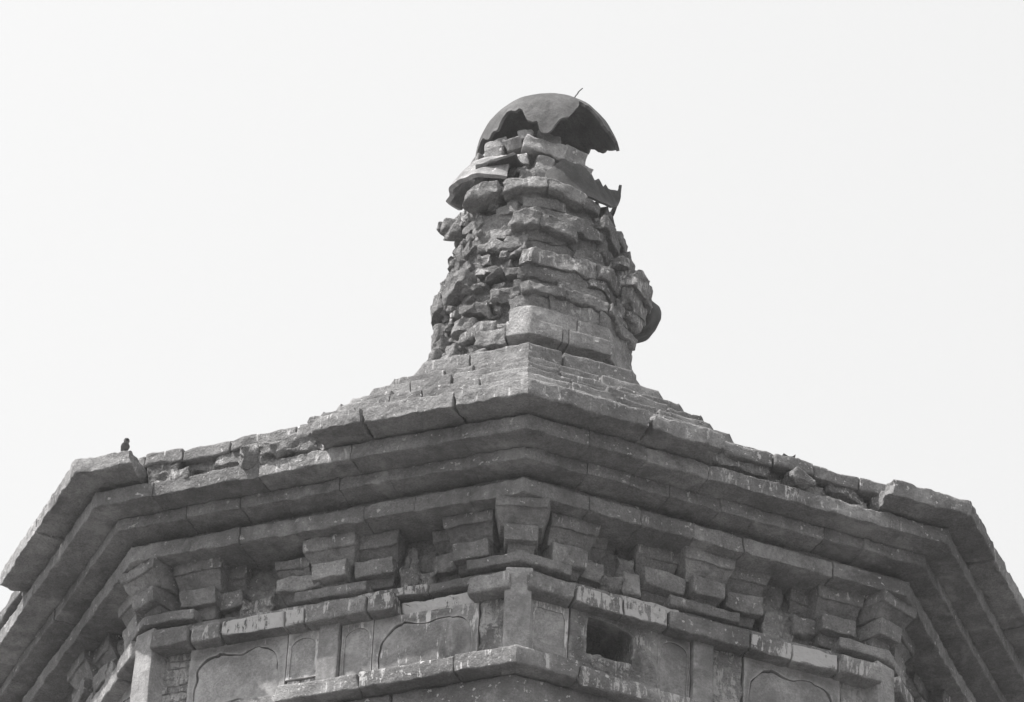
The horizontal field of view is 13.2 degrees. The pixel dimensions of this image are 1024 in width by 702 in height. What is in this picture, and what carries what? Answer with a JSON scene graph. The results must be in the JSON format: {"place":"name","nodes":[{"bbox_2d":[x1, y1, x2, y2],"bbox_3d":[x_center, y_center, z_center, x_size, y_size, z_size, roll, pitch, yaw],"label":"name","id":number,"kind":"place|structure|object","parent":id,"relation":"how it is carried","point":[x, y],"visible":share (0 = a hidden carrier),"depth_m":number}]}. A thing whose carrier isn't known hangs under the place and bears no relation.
{"place":"outdoors","nodes":[
{"label":"outdoors","id":0,"kind":"place"},
{"bbox_2d":[0,0,1023,611],"label":"sky","id":1,"kind":"structure","parent":0,"point":[219,219]},
{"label":"ground","id":2,"kind":"structure","parent":0,"visible":0},
{"bbox_2d":[0,160,1023,701],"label":"brick pagoda","id":3,"kind":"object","parent":2,"relation":"on","point":[520,484],"visible":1,"depth_m":17.24},
{"bbox_2d":[121,438,129,450],"bbox_3d":[-1.526,0.376,17.408,0.036,0.055,0.068,17,-37,-19],"label":"bird","id":4,"kind":"object","parent":3,"relation":"on","point":[125,445],"visible":1,"depth_m":17.40},
{"bbox_2d":[238,443,259,469],"bbox_3d":[-1.024,0.430,17.294,0.096,0.117,0.132,3,-35,0],"label":"rubble lump","id":5,"kind":"object","parent":3,"relation":"on","point":[248,456],"visible":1,"depth_m":17.25},
{"bbox_2d":[258,431,318,459],"bbox_3d":[-0.865,0.393,17.264,0.265,0.119,0.139,-7,-36,14],"label":"rubble lump","id":6,"kind":"object","parent":3,"relation":"on","point":[289,445],"visible":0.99,"depth_m":17.21},
{"bbox_2d":[471,153,483,179],"bbox_3d":[-0.132,-0.837,20.411,0.115,0.125,0.105,22,-39,-26],"label":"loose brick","id":7,"kind":"object","parent":3,"relation":"on","point":[478,156],"visible":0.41,"depth_m":20.40},
{"bbox_2d":[446,155,509,209],"bbox_3d":[-0.177,-0.798,20.367,0.200,0.312,0.536,15,-37,-17],"label":"iron skirt","id":8,"kind":"object","parent":3,"relation":"on","point":[462,184],"visible":0.96,"depth_m":20.27},
{"bbox_2d":[484,145,506,157],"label":"loose brick","id":9,"kind":"object","parent":3,"relation":"on","point":[498,150],"visible":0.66,"depth_m":20.33},
{"bbox_2d":[484,137,507,149],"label":"loose brick","id":10,"kind":"object","parent":9,"relation":"on","point":[497,142],"visible":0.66,"depth_m":20.35},
{"bbox_2d":[475,153,524,179],"bbox_3d":[-0.052,-0.842,20.193,0.211,0.043,0.129,-16,-39,24],"label":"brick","id":11,"kind":"object","parent":3,"relation":"on","point":[512,160],"visible":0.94,"depth_m":20.15},
{"bbox_2d":[504,136,521,154],"bbox_3d":[0.010,-0.933,20.341,0.084,0.084,0.117,-1,-35,6],"label":"loose brick","id":12,"kind":"object","parent":3,"relation":"on","point":[513,145],"visible":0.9,"depth_m":20.30},
{"bbox_2d":[500,153,530,168],"bbox_3d":[0.013,-0.850,20.259,0.139,0.079,0.115,-3,-35,8],"label":"loose brick","id":13,"kind":"object","parent":3,"relation":"on","point":[523,158],"visible":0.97,"depth_m":20.21},
{"bbox_2d":[517,130,535,144],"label":"loose brick","id":14,"kind":"object","parent":3,"relation":"on","point":[522,134],"visible":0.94,"depth_m":20.36},
{"bbox_2d":[533,155,554,169],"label":"loose brick","id":15,"kind":"object","parent":3,"relation":"on","point":[543,161],"visible":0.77,"depth_m":20.22},
{"bbox_2d":[521,134,567,161],"bbox_3d":[0.146,-0.911,20.303,0.212,0.125,0.119,6,-35,-5],"label":"loose brick","id":16,"kind":"object","parent":3,"relation":"on","point":[533,148],"visible":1,"depth_m":20.25},
{"bbox_2d":[476,88,619,154],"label":"iron dome","id":17,"kind":"structure","parent":3,"relation":"on","point":[579,124],"depth_m":20.53},
{"bbox_2d":[536,130,560,143],"bbox_3d":[0.163,-0.952,20.405,0.118,0.086,0.114,9,-35,-8],"label":"loose brick","id":18,"kind":"object","parent":3,"relation":"on","point":[551,138],"visible":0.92,"depth_m":20.37},
{"bbox_2d":[565,156,593,173],"bbox_3d":[0.277,-0.817,20.317,0.171,0.095,0.136,16,-37,-19],"label":"loose brick","id":19,"kind":"object","parent":3,"relation":"on","point":[590,170],"visible":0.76,"depth_m":20.28},
{"bbox_2d":[565,144,587,164],"bbox_3d":[0.273,-0.869,20.363,0.123,0.108,0.134,13,-36,-14],"label":"loose brick","id":20,"kind":"object","parent":19,"relation":"on","point":[575,154],"visible":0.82,"depth_m":20.32},
{"bbox_2d":[545,159,621,215],"bbox_3d":[0.348,-0.689,20.392,0.284,0.345,0.663,-5,-36,11],"label":"iron skirt","id":21,"kind":"object","parent":3,"relation":"on","point":[576,176],"visible":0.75,"depth_m":20.20},
{"bbox_2d":[633,301,660,342],"bbox_3d":[0.564,-0.173,20.203,0.243,0.263,0.309,3,-35,0],"label":"iron bowl fragment","id":22,"kind":"object","parent":3,"relation":"on","point":[653,318],"visible":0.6,"depth_m":20.18},
{"bbox_2d":[784,466,815,490],"bbox_3d":[1.123,0.509,17.290,0.116,0.087,0.106,19,-38,-22],"label":"rubble lump","id":23,"kind":"object","parent":3,"relation":"on","point":[798,477],"visible":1,"depth_m":17.25}
]}

